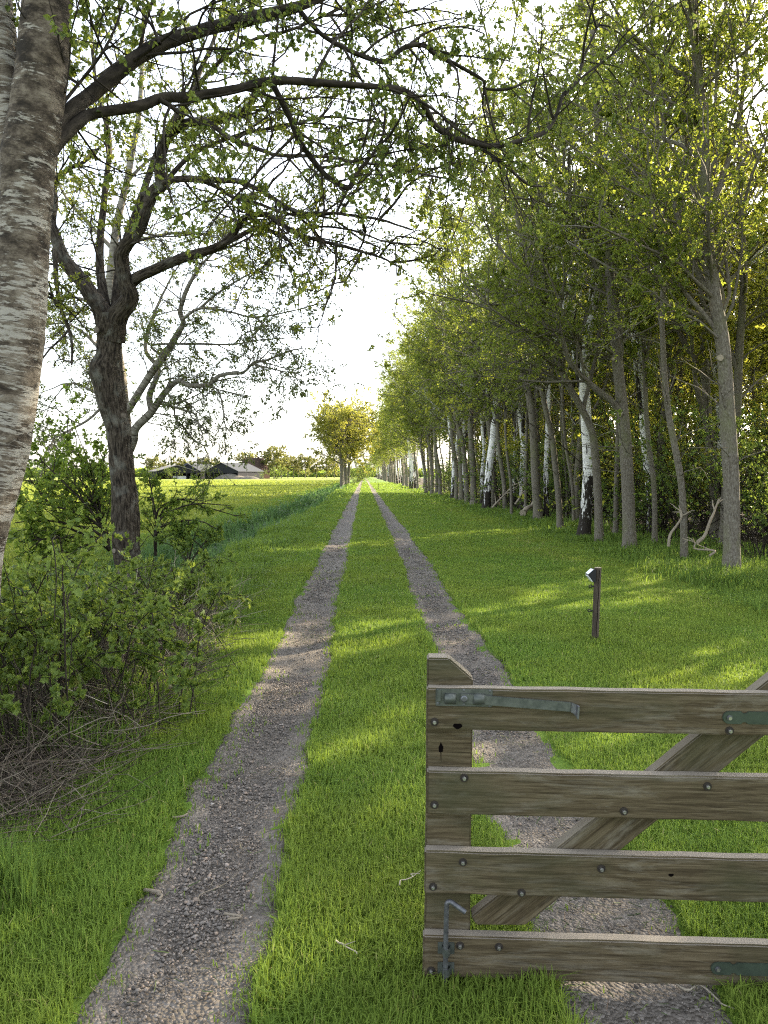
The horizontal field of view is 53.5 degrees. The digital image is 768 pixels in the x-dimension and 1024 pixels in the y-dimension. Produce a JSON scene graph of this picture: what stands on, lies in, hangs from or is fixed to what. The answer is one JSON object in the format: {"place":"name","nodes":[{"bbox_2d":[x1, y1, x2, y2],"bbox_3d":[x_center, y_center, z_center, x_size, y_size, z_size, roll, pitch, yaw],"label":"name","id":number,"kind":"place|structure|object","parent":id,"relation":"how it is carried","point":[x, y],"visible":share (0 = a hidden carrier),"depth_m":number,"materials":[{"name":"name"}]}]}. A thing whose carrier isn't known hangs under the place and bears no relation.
{"place":"outdoors","nodes":[
{"label":"outdoors","id":0,"kind":"place"},
{"bbox_2d":[148,465,197,478],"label":"cattle barn","id":1,"kind":"structure","parent":0,"point":[178,467],"depth_m":320.04,"materials":[{"name":"white metal"}]},
{"bbox_2d":[0,482,767,927],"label":"rough grass","id":2,"kind":"structure","parent":0,"point":[704,570],"depth_m":11.90,"materials":[{"name":"green plant"}]},
{"bbox_2d":[153,517,225,565],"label":"leafy bush","id":3,"kind":"object","parent":2,"relation":"on","point":[206,532],"visible":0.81,"depth_m":10.26,"materials":[{"name":"green plant"}]},
{"bbox_2d":[136,467,250,555],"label":"leafy bush","id":4,"kind":"object","parent":2,"relation":"on","point":[170,512],"visible":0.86,"depth_m":10.75,"materials":[{"name":"green plant"}]},
{"bbox_2d":[0,477,767,1023],"bbox_3d":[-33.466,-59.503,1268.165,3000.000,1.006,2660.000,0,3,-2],"label":"ground","id":5,"kind":"structure","parent":0,"point":[558,761],"depth_m":4.23,"materials":[{"name":"green plant"}]},
{"bbox_2d":[0,500,128,777],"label":"bramble bush","id":6,"kind":"object","parent":5,"relation":"on","point":[49,565],"visible":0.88,"depth_m":4.17,"materials":[{"name":"green plant"}]},
{"bbox_2d":[3,383,146,581],"bbox_3d":[-4.457,-0.468,11.008,2.159,2.955,2.524,-1,3,-23],"label":"leafy bush","id":7,"kind":"object","parent":5,"relation":"on","point":[96,497],"visible":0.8,"depth_m":10.60,"materials":[{"name":"green plant"}]},
{"bbox_2d":[0,547,211,771],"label":"bramble bush","id":8,"kind":"object","parent":5,"relation":"on","point":[88,602],"visible":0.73,"depth_m":4.54,"materials":[{"name":"green plant"}]},
{"bbox_2d":[0,571,239,731],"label":"bramble bush","id":9,"kind":"object","parent":5,"relation":"on","point":[162,607],"visible":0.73,"depth_m":4.61,"materials":[{"name":"green plant"}]},
{"bbox_2d":[0,548,241,693],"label":"bramble bush","id":10,"kind":"object","parent":5,"relation":"on","point":[123,593],"visible":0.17,"depth_m":5.87,"materials":[{"name":"green plant"}]},
{"bbox_2d":[0,550,274,900],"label":"dead stems","id":11,"kind":"object","parent":5,"relation":"on","point":[20,775],"visible":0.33,"depth_m":4.19,"materials":[{"name":"brown plant"}]},
{"bbox_2d":[140,455,162,474],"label":"broadleaf tree","id":12,"kind":"object","parent":5,"relation":"on","point":[150,463],"visible":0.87,"depth_m":424.63,"materials":[{"name":"green plant"}]},
{"bbox_2d":[58,517,258,632],"bbox_3d":[-2.214,0.675,7.165,1.878,1.227,2.122,-1,3,-19],"label":"bramble bush","id":13,"kind":"object","parent":5,"relation":"on","point":[189,582],"visible":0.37,"depth_m":7.27,"materials":[{"name":"green plant"}]},
{"bbox_2d":[3,480,339,582],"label":"field grass","id":14,"kind":"structure","parent":5,"relation":"on","point":[242,489],"depth_m":56.82,"materials":[{"name":"green plant"}]},
{"bbox_2d":[131,546,216,601],"bbox_3d":[-2.562,0.929,9.162,1.069,0.956,1.554,-1,3,-14],"label":"nettle patch","id":15,"kind":"object","parent":5,"relation":"on","point":[212,576],"visible":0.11,"depth_m":9.26,"materials":[{"name":"green plant"}]},
{"bbox_2d":[9,481,351,604],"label":"ditch grass","id":16,"kind":"structure","parent":5,"relation":"on","point":[235,532],"depth_m":25.05,"materials":[{"name":"green plant"}]},
{"bbox_2d":[24,0,364,505],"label":"birch tree","id":17,"kind":"object","parent":5,"relation":"on","point":[154,371],"visible":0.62,"depth_m":12.73,"materials":[{"name":"green plant"}]},
{"bbox_2d":[77,481,362,1023],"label":"wheel track","id":18,"kind":"structure","parent":5,"relation":"on","point":[344,526],"depth_m":3.15,"materials":[{"name":"grey gravel"}]},
{"bbox_2d":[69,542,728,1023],"bbox_3d":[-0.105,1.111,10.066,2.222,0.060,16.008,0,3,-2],"label":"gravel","id":19,"kind":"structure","parent":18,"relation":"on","point":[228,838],"depth_m":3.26,"materials":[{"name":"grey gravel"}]},
{"bbox_2d":[25,466,434,476],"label":"distant wood","id":20,"kind":"object","parent":5,"relation":"on","point":[290,473],"visible":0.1,"depth_m":616.01,"materials":[{"name":"green plant"}]},
{"bbox_2d":[205,462,263,478],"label":"cattle barn","id":21,"kind":"structure","parent":5,"relation":"on","point":[252,470],"depth_m":319.18,"materials":[{"name":"white metal"}]},
{"bbox_2d":[242,456,270,478],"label":"farmhouse","id":22,"kind":"object","parent":5,"relation":"on","point":[259,465],"visible":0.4,"depth_m":356.32,"materials":[{"name":"brick"}]},
{"bbox_2d":[260,443,289,478],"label":"broadleaf tree","id":23,"kind":"object","parent":5,"relation":"on","point":[276,455],"visible":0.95,"depth_m":357.21,"materials":[{"name":"green plant"}]},
{"bbox_2d":[15,0,563,593],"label":"oak tree","id":24,"kind":"object","parent":5,"relation":"on","point":[111,316],"visible":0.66,"depth_m":8.92,"materials":[{"name":"green plant"}]},
{"bbox_2d":[292,453,315,477],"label":"broadleaf tree","id":25,"kind":"object","parent":5,"relation":"on","point":[304,464],"visible":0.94,"depth_m":396.90,"materials":[{"name":"green plant"}]},
{"bbox_2d":[305,389,376,484],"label":"broadleaf tree","id":26,"kind":"object","parent":5,"relation":"on","point":[319,419],"visible":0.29,"depth_m":126.88,"materials":[{"name":"green plant"}]},
{"bbox_2d":[301,388,382,485],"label":"broadleaf tree","id":27,"kind":"object","parent":5,"relation":"on","point":[350,449],"visible":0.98,"depth_m":121.98,"materials":[{"name":"green plant"}]},
{"bbox_2d":[305,386,382,483],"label":"broadleaf tree","id":28,"kind":"object","parent":5,"relation":"on","point":[345,467],"visible":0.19,"depth_m":131.46,"materials":[{"name":"green plant"}]},
{"bbox_2d":[310,387,381,483],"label":"broadleaf tree","id":29,"kind":"object","parent":5,"relation":"on","point":[373,412],"visible":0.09,"depth_m":134.83,"materials":[{"name":"green plant"}]},
{"bbox_2d":[0,0,721,594],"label":"birch tree","id":30,"kind":"object","parent":5,"relation":"on","point":[42,120],"visible":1,"depth_m":4.45,"materials":[{"name":"green plant"}]},
{"bbox_2d":[375,344,425,488],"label":"tree","id":31,"kind":"object","parent":5,"relation":"on","point":[392,417],"visible":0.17,"depth_m":83.98,"materials":[{"name":"green plant"}]},
{"bbox_2d":[375,280,437,493],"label":"tree","id":32,"kind":"object","parent":5,"relation":"on","point":[391,385],"visible":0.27,"depth_m":62.66,"materials":[{"name":"green plant"}]},
{"bbox_2d":[374,353,438,488],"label":"birch tree","id":33,"kind":"object","parent":5,"relation":"on","point":[411,464],"visible":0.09,"depth_m":85.80,"materials":[{"name":"green plant"}]},
{"bbox_2d":[378,320,441,492],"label":"tree","id":34,"kind":"object","parent":5,"relation":"on","point":[388,400],"visible":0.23,"depth_m":68.02,"materials":[{"name":"green plant"}]},
{"bbox_2d":[385,333,440,491],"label":"tree","id":35,"kind":"object","parent":5,"relation":"on","point":[428,466],"visible":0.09,"depth_m":73.54,"materials":[{"name":"green plant"}]},
{"bbox_2d":[382,312,448,492],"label":"tree","id":36,"kind":"object","parent":5,"relation":"on","point":[413,431],"visible":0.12,"depth_m":63.92,"materials":[{"name":"green plant"}]},
{"bbox_2d":[386,297,447,491],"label":"tree","id":37,"kind":"object","parent":5,"relation":"on","point":[389,416],"visible":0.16,"depth_m":69.25,"materials":[{"name":"green plant"}]},
{"bbox_2d":[385,281,450,494],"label":"tree","id":38,"kind":"object","parent":5,"relation":"on","point":[435,451],"visible":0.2,"depth_m":60.29,"materials":[{"name":"green plant"}]},
{"bbox_2d":[400,289,456,454],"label":"tree","id":39,"kind":"object","parent":5,"relation":"on","point":[434,420],"visible":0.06,"depth_m":57.06,"materials":[{"name":"green plant"}]},
{"bbox_2d":[394,229,473,502],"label":"tree","id":40,"kind":"object","parent":5,"relation":"on","point":[440,409],"visible":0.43,"depth_m":43.36,"materials":[{"name":"green plant"}]},
{"bbox_2d":[400,250,473,473],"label":"tree","id":41,"kind":"object","parent":5,"relation":"on","point":[438,417],"visible":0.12,"depth_m":52.02,"materials":[{"name":"green plant"}]},
{"bbox_2d":[395,204,483,499],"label":"tree","id":42,"kind":"object","parent":5,"relation":"on","point":[456,474],"visible":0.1,"depth_m":48.39,"materials":[{"name":"green plant"}]},
{"bbox_2d":[408,271,472,497],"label":"birch tree","id":43,"kind":"object","parent":5,"relation":"on","point":[452,485],"visible":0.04,"depth_m":50.46,"materials":[{"name":"green plant"}]},
{"bbox_2d":[400,178,495,499],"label":"tree","id":44,"kind":"object","parent":5,"relation":"on","point":[459,447],"visible":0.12,"depth_m":45.45,"materials":[{"name":"green plant"}]},
{"bbox_2d":[400,172,500,506],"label":"tree","id":45,"kind":"object","parent":5,"relation":"on","point":[494,474],"visible":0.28,"depth_m":36.20,"materials":[{"name":"green plant"}]},
{"bbox_2d":[417,199,489,504],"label":"tree","id":46,"kind":"object","parent":5,"relation":"on","point":[473,485],"visible":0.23,"depth_m":40.35,"materials":[{"name":"green plant"}]},
{"bbox_2d":[451,262,486,503],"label":"birch tree","id":47,"kind":"object","parent":5,"relation":"on","point":[483,434],"visible":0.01,"depth_m":41.87,"materials":[{"name":"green plant"}]},
{"bbox_2d":[416,163,533,508],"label":"tree","id":48,"kind":"object","parent":5,"relation":"on","point":[495,422],"visible":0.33,"depth_m":34.52,"materials":[{"name":"green plant"}]},
{"bbox_2d":[416,157,544,507],"bbox_3d":[4.669,-8.573,35.507,6.453,17.219,5.360,0,3,-2],"label":"birch tree","id":49,"kind":"object","parent":5,"relation":"on","point":[487,489],"visible":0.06,"depth_m":35.72,"materials":[{"name":"green plant"}]},
{"bbox_2d":[419,56,562,518],"bbox_3d":[4.095,-7.662,27.004,5.766,16.250,4.630,0,3,-2],"label":"tree","id":50,"kind":"object","parent":5,"relation":"on","point":[535,463],"visible":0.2,"depth_m":27.28,"materials":[{"name":"green plant"}]},
{"bbox_2d":[434,429,552,508],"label":"shrub","id":51,"kind":"object","parent":5,"relation":"on","point":[472,468],"visible":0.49,"depth_m":37.24,"materials":[{"name":"green plant"}]},
{"bbox_2d":[472,244,524,513],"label":"slim tree","id":52,"kind":"object","parent":5,"relation":"on","point":[498,409],"visible":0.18,"depth_m":29.98,"materials":[{"name":"green plant"}]},
{"bbox_2d":[489,243,532,509],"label":"birch tree","id":53,"kind":"object","parent":5,"relation":"on","point":[522,426],"visible":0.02,"depth_m":35.43,"materials":[{"name":"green plant"}]},
{"bbox_2d":[452,403,571,498],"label":"tall shrub","id":54,"kind":"object","parent":5,"relation":"on","point":[496,447],"visible":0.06,"depth_m":41.16,"materials":[{"name":"green plant"}]},
{"bbox_2d":[456,423,571,506],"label":"shrub","id":55,"kind":"object","parent":5,"relation":"on","point":[497,466],"visible":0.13,"depth_m":38.98,"materials":[{"name":"green plant"}]},
{"bbox_2d":[447,23,586,527],"bbox_3d":[4.094,-6.460,22.584,4.198,14.222,5.932,0,3,-2],"label":"tree","id":56,"kind":"object","parent":5,"relation":"on","point":[557,485],"visible":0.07,"depth_m":22.65,"materials":[{"name":"green plant"}]},
{"bbox_2d":[442,451,593,511],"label":"shrub","id":57,"kind":"object","parent":5,"relation":"on","point":[522,458],"visible":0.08,"depth_m":34.66,"materials":[{"name":"green plant"}]},
{"bbox_2d":[490,175,572,506],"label":"tree","id":58,"kind":"object","parent":5,"relation":"on","point":[537,414],"visible":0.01,"depth_m":31.79,"materials":[{"name":"grey plant"}]},
{"bbox_2d":[496,234,572,506],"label":"slim tree","id":59,"kind":"object","parent":5,"relation":"on","point":[526,446],"visible":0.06,"depth_m":31.10,"materials":[{"name":"green plant"}]},
{"bbox_2d":[502,435,581,514],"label":"shrub","id":60,"kind":"object","parent":5,"relation":"on","point":[527,487],"visible":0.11,"depth_m":31.05,"materials":[{"name":"green plant"}]},
{"bbox_2d":[502,105,585,517],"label":"birch tree","id":61,"kind":"object","parent":5,"relation":"on","point":[546,488],"visible":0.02,"depth_m":27.57,"materials":[{"name":"green plant"}]},
{"bbox_2d":[368,481,732,1023],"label":"wheel track","id":62,"kind":"structure","parent":5,"relation":"on","point":[632,922],"depth_m":2.85,"materials":[{"name":"grey gravel"}]},
{"bbox_2d":[505,154,599,520],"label":"slim tree","id":63,"kind":"object","parent":5,"relation":"on","point":[568,459],"visible":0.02,"depth_m":24.66,"materials":[{"name":"grey plant"}]},
{"bbox_2d":[377,0,735,541],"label":"tree","id":64,"kind":"object","parent":5,"relation":"on","point":[557,364],"visible":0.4,"depth_m":18.04,"materials":[{"name":"green plant"}]},
{"bbox_2d":[546,293,584,516],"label":"slim tree","id":65,"kind":"object","parent":5,"relation":"on","point":[562,440],"visible":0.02,"depth_m":29.08,"materials":[{"name":"grey plant"}]},
{"bbox_2d":[432,0,704,548],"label":"tree","id":66,"kind":"object","parent":5,"relation":"on","point":[626,466],"visible":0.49,"depth_m":15.82,"materials":[{"name":"green plant"}]},
{"bbox_2d":[528,164,609,515],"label":"tree","id":67,"kind":"object","parent":5,"relation":"on","point":[574,420],"visible":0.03,"depth_m":29.46,"materials":[{"name":"grey plant"}]},
{"bbox_2d":[491,431,655,517],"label":"shrub","id":68,"kind":"object","parent":5,"relation":"on","point":[550,485],"visible":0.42,"depth_m":28.49,"materials":[{"name":"green plant"}]},
{"bbox_2d":[465,0,684,535],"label":"birch tree","id":69,"kind":"object","parent":5,"relation":"on","point":[585,518],"visible":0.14,"depth_m":19.65,"materials":[{"name":"green plant"}]},
{"bbox_2d":[478,419,692,518],"bbox_3d":[7.457,-1.020,27.546,8.459,4.879,5.156,0,3,0],"label":"shrub","id":70,"kind":"object","parent":5,"relation":"on","point":[562,451],"visible":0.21,"depth_m":27.05,"materials":[{"name":"green plant"}]},
{"bbox_2d":[542,98,630,518],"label":"tree","id":71,"kind":"object","parent":5,"relation":"on","point":[577,488],"visible":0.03,"depth_m":26.88,"materials":[{"name":"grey plant"}]},
{"bbox_2d":[410,307,767,528],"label":"tall shrub","id":72,"kind":"object","parent":5,"relation":"on","point":[633,408],"visible":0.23,"depth_m":22.80,"materials":[{"name":"green plant"}]},
{"bbox_2d":[509,379,668,514],"bbox_3d":[8.299,-1.658,30.234,6.410,6.762,10.517,-1,3,-13],"label":"shrub","id":73,"kind":"object","parent":5,"relation":"on","point":[555,407],"visible":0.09,"depth_m":29.55,"materials":[{"name":"green plant"}]},
{"bbox_2d":[586,567,600,639],"bbox_3d":[2.018,0.916,7.334,0.141,0.769,0.100,0,3,-2],"label":"marker post","id":74,"kind":"object","parent":5,"relation":"on","point":[593,574],"visible":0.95,"depth_m":7.31,"materials":[{"name":"brown wood"}]},
{"bbox_2d":[423,653,767,988],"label":"field gate","id":75,"kind":"structure","parent":5,"relation":"on","point":[619,810],"depth_m":2.34,"materials":[{"name":"brown wood"}]},
{"bbox_2d":[495,366,696,470],"bbox_3d":[10.092,-3.339,33.297,9.180,6.866,8.000,-2,3,-29],"label":"tall shrub","id":76,"kind":"object","parent":5,"relation":"on","point":[554,418],"visible":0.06,"depth_m":33.56,"materials":[{"name":"green plant"}]},
{"bbox_2d":[453,0,767,569],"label":"tree","id":77,"kind":"object","parent":5,"relation":"on","point":[698,120],"visible":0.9,"depth_m":11.95,"materials":[{"name":"green plant"}]},
{"bbox_2d":[562,364,682,519],"bbox_3d":[8.377,-2.652,27.090,4.559,6.074,4.189,-1,3,-21],"label":"tall shrub","id":78,"kind":"object","parent":5,"relation":"on","point":[601,424],"visible":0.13,"depth_m":26.80,"materials":[{"name":"green plant"}]},
{"bbox_2d":[570,120,677,532],"bbox_3d":[7.145,-5.295,21.215,3.874,12.003,3.153,1,3,28],"label":"slim tree","id":79,"kind":"object","parent":5,"relation":"on","point":[616,483],"visible":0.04,"depth_m":21.14,"materials":[{"name":"grey plant"}]},
{"bbox_2d":[572,62,676,533],"bbox_3d":[6.456,-6.114,21.244,2.783,13.676,4.537,0,3,-2],"label":"birch tree","id":80,"kind":"object","parent":5,"relation":"on","point":[640,393],"visible":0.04,"depth_m":21.12,"materials":[{"name":"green plant"}]},
{"bbox_2d":[589,172,661,517],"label":"tree","id":81,"kind":"object","parent":5,"relation":"on","point":[658,373],"visible":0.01,"depth_m":27.81,"materials":[{"name":"green plant"}]},
{"bbox_2d":[503,388,759,514],"bbox_3d":[9.319,-2.469,29.632,9.380,5.455,6.261,0,3,1],"label":"tall shrub","id":82,"kind":"object","parent":5,"relation":"on","point":[514,447],"visible":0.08,"depth_m":29.98,"materials":[{"name":"green plant"}]},
{"bbox_2d":[537,0,741,558],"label":"slim tree","id":83,"kind":"object","parent":5,"relation":"on","point":[678,468],"visible":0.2,"depth_m":14.67,"materials":[{"name":"green plant"}]},
{"bbox_2d":[585,50,718,542],"bbox_3d":[6.276,-4.873,17.136,2.606,11.561,3.100,-2,3,-32],"label":"slim tree","id":84,"kind":"object","parent":5,"relation":"on","point":[634,350],"visible":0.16,"depth_m":17.55,"materials":[{"name":"green plant"}]},
{"bbox_2d":[551,462,758,533],"bbox_3d":[7.841,-0.387,20.762,3.876,2.294,5.982,-2,3,-33],"label":"shrub","id":85,"kind":"object","parent":5,"relation":"on","point":[638,504],"visible":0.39,"depth_m":21.48,"materials":[{"name":"green plant"}]},
{"bbox_2d":[631,165,694,454],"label":"tree","id":86,"kind":"object","parent":5,"relation":"on","point":[675,386],"visible":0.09,"depth_m":30.18,"materials":[{"name":"green plant"}]},
{"bbox_2d":[589,399,767,539],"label":"shrub","id":87,"kind":"object","parent":5,"relation":"on","point":[670,487],"visible":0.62,"depth_m":18.92,"materials":[{"name":"green plant"}]},
{"bbox_2d":[590,0,767,544],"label":"tree","id":88,"kind":"object","parent":5,"relation":"on","point":[737,358],"visible":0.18,"depth_m":17.44,"materials":[{"name":"green plant"}]},
{"bbox_2d":[598,378,767,528],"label":"shrub","id":89,"kind":"object","parent":5,"relation":"on","point":[685,410],"visible":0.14,"depth_m":22.44,"materials":[{"name":"green plant"}]},
{"bbox_2d":[602,0,767,538],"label":"tree","id":90,"kind":"object","parent":5,"relation":"on","point":[703,363],"visible":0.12,"depth_m":19.02,"materials":[{"name":"green plant"}]},
{"bbox_2d":[604,405,767,553],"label":"shrub","id":91,"kind":"object","parent":5,"relation":"on","point":[704,433],"visible":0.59,"depth_m":15.39,"materials":[{"name":"green plant"}]},
{"bbox_2d":[606,381,767,534],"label":"tall shrub","id":92,"kind":"object","parent":5,"relation":"on","point":[700,459],"visible":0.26,"depth_m":19.86,"materials":[{"name":"green plant"}]},
{"bbox_2d":[625,23,763,531],"bbox_3d":[8.353,-6.621,21.745,4.470,14.619,3.169,2,3,33],"label":"tree","id":93,"kind":"object","parent":5,"relation":"on","point":[663,414],"visible":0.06,"depth_m":21.82,"materials":[{"name":"green plant"}]},
{"bbox_2d":[644,115,764,522],"bbox_3d":[10.999,-6.437,25.939,4.752,13.843,4.480,2,3,29],"label":"tree","id":94,"kind":"object","parent":5,"relation":"on","point":[689,382],"visible":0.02,"depth_m":26.30,"materials":[{"name":"green plant"}]},
{"bbox_2d":[646,388,767,558],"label":"shrub","id":95,"kind":"object","parent":5,"relation":"on","point":[746,496],"visible":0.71,"depth_m":15.00,"materials":[{"name":"green plant"}]},
{"bbox_2d":[649,6,767,464],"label":"birch tree","id":96,"kind":"object","parent":5,"relation":"on","point":[753,260],"visible":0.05,"depth_m":20.64,"materials":[{"name":"green plant"}]},
{"bbox_2d":[696,497,722,543],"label":"dead branch","id":97,"kind":"object","parent":5,"relation":"on","point":[702,538],"visible":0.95,"depth_m":13.46,"materials":[{"name":"wood"}]},
{"bbox_2d":[657,109,767,422],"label":"tree","id":98,"kind":"object","parent":5,"relation":"on","point":[757,130],"visible":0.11,"depth_m":23.72,"materials":[{"name":"green plant"}]},
{"bbox_2d":[675,403,767,533],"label":"shrub","id":99,"kind":"object","parent":5,"relation":"on","point":[754,471],"visible":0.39,"depth_m":19.23,"materials":[{"name":"green plant"}]},
{"bbox_2d":[676,426,767,534],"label":"shrub","id":100,"kind":"object","parent":5,"relation":"on","point":[766,529],"visible":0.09,"depth_m":21.04,"materials":[{"name":"green plant"}]},
{"bbox_2d":[732,101,767,457],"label":"tree","id":101,"kind":"object","parent":5,"relation":"on","point":[764,306],"visible":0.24,"depth_m":23.04,"materials":[{"name":"green plant"}]},
{"bbox_2d":[734,243,766,509],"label":"tree","id":102,"kind":"object","parent":5,"relation":"on","point":[752,391],"visible":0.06,"depth_m":35.01,"materials":[{"name":"green plant"}]},
{"bbox_2d":[736,187,767,426],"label":"tree","id":103,"kind":"object","parent":5,"relation":"on","point":[763,363],"visible":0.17,"depth_m":30.38,"materials":[{"name":"green plant"}]},
{"bbox_2d":[13,0,767,474],"label":"sky","id":104,"kind":"structure","parent":0,"point":[360,321],"materials":[{"name":"white"}]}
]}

